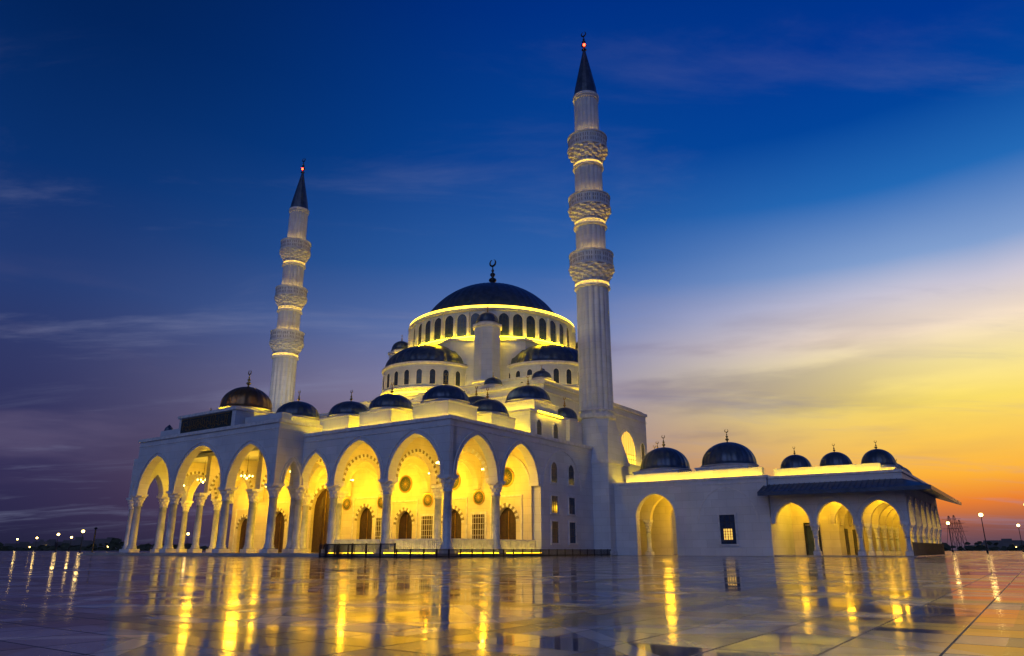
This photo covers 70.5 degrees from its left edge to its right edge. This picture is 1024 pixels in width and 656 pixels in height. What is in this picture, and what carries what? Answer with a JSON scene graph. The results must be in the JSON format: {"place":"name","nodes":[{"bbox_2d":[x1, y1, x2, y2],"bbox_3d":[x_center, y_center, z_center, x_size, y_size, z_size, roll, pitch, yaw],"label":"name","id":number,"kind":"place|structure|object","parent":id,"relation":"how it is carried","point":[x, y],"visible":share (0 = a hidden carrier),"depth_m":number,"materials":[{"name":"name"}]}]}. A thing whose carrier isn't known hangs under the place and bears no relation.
{"place":"outdoors","nodes":[
{"label":"outdoors","id":0,"kind":"place"},
{"bbox_2d":[199,448,212,453],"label":"portal roof","id":1,"kind":"structure","parent":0,"point":[207,450],"depth_m":80.06,"materials":[{"name":"stone"}]},
{"bbox_2d":[269,210,307,412],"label":"minaret shaft","id":2,"kind":"object","parent":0,"point":[282,383],"visible":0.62,"depth_m":117.82,"materials":[{"name":"white stone"}]},
{"bbox_2d":[269,206,310,360],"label":"minaret balconies","id":3,"kind":"structure","parent":2,"relation":"attached to","point":[288,343],"depth_m":118.85,"materials":[{"name":"white stone"}]},
{"bbox_2d":[270,240,310,341],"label":"minaret balustrade piercings","id":4,"kind":"object","parent":3,"relation":"attached to","point":[291,291],"visible":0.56,"depth_m":119.00,"materials":[{"name":"white stone"}]},
{"bbox_2d":[291,172,307,208],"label":"minaret spire","id":5,"kind":"structure","parent":2,"relation":"on","point":[300,197],"depth_m":125.34,"materials":[{"name":"metal"}]},
{"bbox_2d":[193,436,425,462],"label":"arcade roof","id":6,"kind":"structure","parent":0,"point":[253,454],"depth_m":80.16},
{"bbox_2d":[453,420,540,485],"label":"flank arcade walls","id":7,"kind":"structure","parent":0,"point":[501,445],"depth_m":64.57,"materials":[{"name":"white stone"}]},
{"bbox_2d":[0,551,1023,655],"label":"marble plaza","id":8,"kind":"structure","parent":0,"point":[75,603],"depth_m":8.13,"materials":[{"name":"white stone"}]},
{"bbox_2d":[91,527,97,551],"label":"street lamp","id":9,"kind":"object","parent":8,"relation":"on","point":[95,528],"visible":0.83,"depth_m":107.45,"materials":[{"name":"metal"}]},
{"bbox_2d":[79,552,579,557],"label":"plinth steps","id":10,"kind":"structure","parent":8,"relation":"on","point":[281,554],"depth_m":65.38,"materials":[{"name":"grey stone"}]},
{"bbox_2d":[228,447,532,551],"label":"back wall","id":11,"kind":"structure","parent":10,"relation":"on","point":[363,483],"depth_m":78.48,"materials":[{"name":"paint"}]},
{"bbox_2d":[239,489,515,551],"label":"doors","id":12,"kind":"structure","parent":11,"relation":"attached to","point":[504,514],"depth_m":81.48,"materials":[{"name":"brown wood"}]},
{"bbox_2d":[244,492,508,551],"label":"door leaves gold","id":13,"kind":"object","parent":12,"relation":"attached to","point":[367,525],"depth_m":81.26,"materials":[{"name":"metal"}]},
{"bbox_2d":[240,497,515,548],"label":"door grilles","id":14,"kind":"object","parent":12,"relation":"attached to","point":[318,522],"depth_m":84.79,"materials":[{"name":"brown wood"}]},
{"bbox_2d":[302,468,513,509],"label":"medallion rims","id":15,"kind":"object","parent":11,"relation":"attached to","point":[409,477],"visible":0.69,"depth_m":76.01,"materials":[{"name":"metal"}]},
{"bbox_2d":[343,469,511,508],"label":"wall medallions","id":16,"kind":"object","parent":15,"relation":"attached to","point":[427,496],"depth_m":76.33,"materials":[{"name":"gold metal"}]},
{"bbox_2d":[345,473,509,506],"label":"medallion rosettes","id":17,"kind":"object","parent":16,"relation":"attached to","point":[478,496],"visible":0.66,"depth_m":76.23,"materials":[{"name":"metal"}]},
{"bbox_2d":[374,511,486,538],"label":"wall niche panels","id":18,"kind":"object","parent":11,"relation":"attached to","point":[472,513],"visible":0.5,"depth_m":72.60,"materials":[{"name":"stone"}]},
{"bbox_2d":[375,514,483,538],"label":"niche lattices","id":19,"kind":"object","parent":18,"relation":"in","point":[429,521],"visible":0.57,"depth_m":75.13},
{"bbox_2d":[375,514,483,538],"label":"niche bars","id":20,"kind":"object","parent":18,"relation":"attached to","point":[473,523],"visible":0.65,"depth_m":75.17,"materials":[{"name":"metal"}]},
{"bbox_2d":[333,538,535,552],"bbox_3d":[-6.087,18.626,61.864,18.385,1.150,8.862,3,-17,-9],"label":"marble balustrade","id":21,"kind":"object","parent":10,"relation":"on","point":[434,543],"visible":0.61,"depth_m":60.63,"materials":[{"name":"stone"}]},
{"bbox_2d":[138,322,926,551],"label":"cornices","id":22,"kind":"object","parent":10,"relation":"on","point":[574,390],"visible":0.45,"depth_m":73.95,"materials":[{"name":"stone"}]},
{"bbox_2d":[418,336,562,345],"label":"drum led strip","id":23,"kind":"object","parent":22,"relation":"on","point":[500,336],"visible":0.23,"depth_m":104.32,"materials":[{"name":"beige plastic"}]},
{"bbox_2d":[218,377,897,471],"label":"dome drums","id":24,"kind":"object","parent":22,"relation":"on","point":[481,412],"visible":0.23,"depth_m":73.66,"materials":[{"name":"white stone"}]},
{"bbox_2d":[219,387,271,410],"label":"dome","id":25,"kind":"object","parent":24,"relation":"on","point":[248,396],"visible":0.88,"depth_m":77.34,"materials":[{"name":"brown metal"}]},
{"bbox_2d":[276,312,911,473],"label":"domes","id":26,"kind":"structure","parent":24,"relation":"on","point":[719,453],"depth_m":75.21,"materials":[{"name":"metal"}]},
{"bbox_2d":[210,305,896,462],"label":"crescent finials","id":27,"kind":"object","parent":26,"relation":"on","point":[248,383],"visible":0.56,"depth_m":77.06,"materials":[{"name":"metal"}]},
{"bbox_2d":[319,543,611,558],"bbox_3d":[-2.088,19.708,64.190,7.870,1.020,31.749,-12,-20,33],"label":"metal fence","id":28,"kind":"object","parent":8,"relation":"on","point":[340,550],"visible":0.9,"depth_m":53.98,"materials":[{"name":"black metal"}]},
{"bbox_2d":[319,377,646,465],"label":"hall main block","id":29,"kind":"structure","parent":8,"relation":"on","point":[637,429],"depth_m":92.61,"materials":[{"name":"white stone"}]},
{"bbox_2d":[383,320,578,397],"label":"dome support","id":30,"kind":"object","parent":29,"relation":"on","point":[485,353],"visible":0.12,"depth_m":100.30,"materials":[{"name":"white stone"}]},
{"bbox_2d":[408,311,575,349],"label":"drum buttresses","id":31,"kind":"structure","parent":30,"relation":"on","point":[410,338],"depth_m":106.81,"materials":[{"name":"white stone"}]},
{"bbox_2d":[408,307,575,344],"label":"drum","id":32,"kind":"object","parent":30,"relation":"on","point":[500,310],"visible":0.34,"depth_m":105.86,"materials":[{"name":"white stone"}]},
{"bbox_2d":[431,282,553,312],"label":"dome","id":33,"kind":"structure","parent":32,"relation":"on","point":[491,293],"depth_m":110.03,"materials":[{"name":"metal"}]},
{"bbox_2d":[301,32,586,282],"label":"crescent finials","id":34,"kind":"object","parent":33,"relation":"on","point":[493,279],"visible":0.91,"depth_m":119.80,"materials":[{"name":"metal"}]},
{"bbox_2d":[410,305,573,325],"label":"rim led strip","id":35,"kind":"object","parent":33,"relation":"on","point":[505,306],"visible":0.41,"depth_m":105.83,"materials":[{"name":"beige plastic"}]},
{"bbox_2d":[365,312,739,545],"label":"window frames","id":36,"kind":"structure","parent":29,"relation":"on","point":[623,431],"depth_m":96.69,"materials":[{"name":"white stone"}]},
{"bbox_2d":[383,314,735,543],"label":"window bars","id":37,"kind":"object","parent":36,"relation":"in","point":[553,504],"depth_m":99.92,"materials":[{"name":"metal"}]},
{"bbox_2d":[383,313,736,543],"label":"windows","id":38,"kind":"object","parent":36,"relation":"in","point":[531,320],"visible":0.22,"depth_m":103.90,"materials":[{"name":"glass"}]},
{"bbox_2d":[578,421,732,539],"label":"window panes","id":39,"kind":"structure","parent":36,"relation":"in","point":[626,438],"depth_m":95.79,"materials":[{"name":"yellow glass"}]},
{"bbox_2d":[119,549,927,555],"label":"column plinths","id":40,"kind":"structure","parent":8,"relation":"on","point":[907,553],"depth_m":68.98,"materials":[{"name":"white stone"}]},
{"bbox_2d":[122,489,941,551],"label":"column shafts","id":41,"kind":"object","parent":40,"relation":"on","point":[295,532],"depth_m":68.92,"materials":[{"name":"white stone"}]},
{"bbox_2d":[127,477,941,538],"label":"muqarnas capitals","id":42,"kind":"object","parent":41,"relation":"on","point":[389,486],"visible":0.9,"depth_m":69.45,"materials":[{"name":"stone"}]},
{"bbox_2d":[126,474,940,529],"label":"capital abaci","id":43,"kind":"object","parent":42,"relation":"on","point":[504,482],"visible":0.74,"depth_m":68.76,"materials":[{"name":"stone"}]},
{"bbox_2d":[129,459,233,503],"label":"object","id":44,"kind":"structure","parent":43,"relation":"on","point":[186,483],"depth_m":86.13,"materials":[{"name":"white stone"}]},
{"bbox_2d":[133,409,320,495],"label":"portal walls","id":45,"kind":"structure","parent":43,"relation":"on","point":[281,446],"depth_m":71.57,"materials":[{"name":"white stone"}]},
{"bbox_2d":[180,411,231,432],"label":"calligraphy panel","id":46,"kind":"object","parent":45,"relation":"attached to","point":[217,417],"visible":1,"depth_m":74.52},
{"bbox_2d":[182,411,230,431],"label":"gold calligraphy","id":47,"kind":"object","parent":46,"relation":"attached to","point":[210,423],"visible":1,"depth_m":74.81,"materials":[{"name":"metal"}]},
{"bbox_2d":[160,412,291,436],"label":"portal shoulders","id":48,"kind":"object","parent":45,"relation":"on","point":[284,415],"visible":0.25,"depth_m":71.49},
{"bbox_2d":[164,425,172,430],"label":"merlon caps","id":49,"kind":"object","parent":48,"relation":"on","point":[168,427],"visible":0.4,"depth_m":81.43,"materials":[{"name":"metal"}]},
{"bbox_2d":[187,438,487,501],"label":"arcades","id":50,"kind":"object","parent":43,"relation":"on","point":[257,470],"visible":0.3,"depth_m":75.43,"materials":[{"name":"paint"}]},
{"bbox_2d":[186,447,488,500],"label":"dark voussoirs","id":51,"kind":"object","parent":50,"relation":"attached to","point":[466,449],"visible":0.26,"depth_m":70.23,"materials":[{"name":"brown stone"}]},
{"bbox_2d":[186,449,518,528],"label":"dark voussoirs","id":52,"kind":"object","parent":50,"relation":"attached to","point":[372,511],"visible":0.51,"depth_m":74.64,"materials":[{"name":"stone"}]},
{"bbox_2d":[186,447,518,526],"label":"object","id":53,"kind":"object","parent":43,"relation":"on","point":[436,474],"visible":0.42,"depth_m":73.77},
{"bbox_2d":[301,418,456,485],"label":"arcade walls","id":54,"kind":"structure","parent":43,"relation":"on","point":[441,436],"depth_m":63.41,"materials":[{"name":"white stone"}]},
{"bbox_2d":[183,459,483,487],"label":"chandelier frames","id":55,"kind":"structure","parent":54,"relation":"hanging from","point":[252,477],"depth_m":80.17,"materials":[{"name":"metal"}]},
{"bbox_2d":[130,428,940,527],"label":"archivolt mouldings","id":56,"kind":"object","parent":54,"relation":"attached to","point":[500,477],"visible":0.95,"depth_m":66.32,"materials":[{"name":"stone"}]},
{"bbox_2d":[533,438,593,553],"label":"flank wall","id":57,"kind":"structure","parent":8,"relation":"on","point":[543,517],"depth_m":72.42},
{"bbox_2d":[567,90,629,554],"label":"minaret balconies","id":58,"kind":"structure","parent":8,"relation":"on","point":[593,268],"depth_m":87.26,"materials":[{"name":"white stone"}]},
{"bbox_2d":[574,50,596,94],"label":"minaret spire","id":59,"kind":"structure","parent":58,"relation":"on","point":[585,80],"depth_m":93.96,"materials":[{"name":"metal"}]},
{"bbox_2d":[568,132,612,263],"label":"minaret balustrade piercings","id":60,"kind":"object","parent":58,"relation":"attached to","point":[607,201],"visible":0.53,"depth_m":87.67,"materials":[{"name":"white stone"}]},
{"bbox_2d":[574,96,628,550],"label":"minaret shaft","id":61,"kind":"object","parent":8,"relation":"on","point":[601,437],"visible":0.66,"depth_m":81.99,"materials":[{"name":"white stone"}]},
{"bbox_2d":[629,464,640,474],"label":"side gallery","id":62,"kind":"object","parent":8,"relation":"on","point":[634,468],"depth_m":89.83,"materials":[{"name":"white stone"}]},
{"bbox_2d":[621,555,677,555],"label":"side wing floor","id":63,"kind":"structure","parent":8,"relation":"on","point":[650,555],"depth_m":73.90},
{"bbox_2d":[614,478,795,555],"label":"side wing walls","id":64,"kind":"structure","parent":8,"relation":"on","point":[761,535],"depth_m":70.84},
{"bbox_2d":[774,554,947,556],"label":"colonnade floor","id":65,"kind":"structure","parent":8,"relation":"on","point":[897,555],"depth_m":63.75,"materials":[{"name":"grey stone"}]},
{"bbox_2d":[803,523,864,554],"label":"colonnade door frame","id":66,"kind":"object","parent":65,"relation":"on","point":[848,544],"visible":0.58,"depth_m":72.44,"materials":[{"name":"brown wood"}]},
{"bbox_2d":[806,525,819,554],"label":"colonnade door glass","id":67,"kind":"object","parent":66,"relation":"in","point":[810,541],"visible":0.5,"depth_m":72.02,"materials":[{"name":"black glass"}]},
{"bbox_2d":[790,500,939,554],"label":"colonnade inner arches","id":68,"kind":"structure","parent":65,"relation":"on","point":[835,519],"depth_m":72.03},
{"bbox_2d":[292,379,894,474],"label":"dome bases","id":69,"kind":"object","parent":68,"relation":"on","point":[574,432],"visible":0.12,"depth_m":68.91,"materials":[{"name":"white stone"}]},
{"bbox_2d":[626,463,881,482],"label":"roof upstands","id":70,"kind":"object","parent":68,"relation":"on","point":[750,472],"visible":0.38,"depth_m":71.26,"materials":[{"name":"white stone"}]},
{"bbox_2d":[757,478,961,504],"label":"canopy eaves","id":71,"kind":"object","parent":68,"relation":"attached to","point":[890,484],"visible":1,"depth_m":63.69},
{"bbox_2d":[912,542,944,555],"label":"flank screen slats","id":72,"kind":"object","parent":65,"relation":"on","point":[933,549],"visible":0.88,"depth_m":68.54,"materials":[{"name":"metal"}]},
{"bbox_2d":[946,520,953,552],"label":"street lamp","id":73,"kind":"object","parent":8,"relation":"on","point":[947,522],"visible":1,"depth_m":153.72,"materials":[{"name":"metal"}]},
{"bbox_2d":[979,512,988,552],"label":"street lamp","id":74,"kind":"object","parent":8,"relation":"on","point":[981,515],"visible":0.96,"depth_m":121.32,"materials":[{"name":"metal"}]},
{"bbox_2d":[0,0,1023,549],"label":"sky","id":75,"kind":"structure","parent":0,"point":[814,233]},
{"bbox_2d":[508,411,565,440],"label":"hall lower block","id":76,"kind":"structure","parent":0,"point":[525,421],"depth_m":73.55,"materials":[{"name":"white stone"}]},
{"bbox_2d":[640,494,673,554],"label":"side wing interior","id":77,"kind":"object","parent":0,"point":[658,509],"visible":0.11,"depth_m":81.86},
{"bbox_2d":[768,472,939,527],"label":"colonnade walls","id":78,"kind":"structure","parent":0,"point":[854,500],"depth_m":65.38,"materials":[{"name":"white stone"}]},
{"label":"ground","id":79,"kind":"structure","parent":0,"visible":0},
{"bbox_2d":[0,538,1023,550],"bbox_3d":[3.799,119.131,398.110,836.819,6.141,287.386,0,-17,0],"label":"distant trees","id":80,"kind":"object","parent":79,"relation":"on","point":[113,544],"visible":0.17,"depth_m":371.49,"materials":[{"name":"black plant"}]},
{"bbox_2d":[4,537,1023,549],"bbox_3d":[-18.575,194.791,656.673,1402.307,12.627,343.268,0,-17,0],"label":"distant buildings","id":81,"kind":"structure","parent":79,"relation":"on","point":[1001,542],"depth_m":707.75,"materials":[{"name":"glass"}]},
{"bbox_2d":[947,516,959,545],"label":"electricity pylon","id":82,"kind":"object","parent":79,"relation":"on","point":[948,517],"visible":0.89,"depth_m":925.48,"materials":[{"name":"metal"}]},
{"bbox_2d":[950,515,964,549],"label":"electricity pylon","id":83,"kind":"object","parent":79,"relation":"on","point":[953,516],"visible":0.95,"depth_m":973.54,"materials":[{"name":"metal"}]},
{"bbox_2d":[957,520,966,549],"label":"electricity pylon","id":84,"kind":"object","parent":79,"relation":"on","point":[961,534],"visible":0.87,"depth_m":1048.71,"materials":[{"name":"metal"}]}
]}

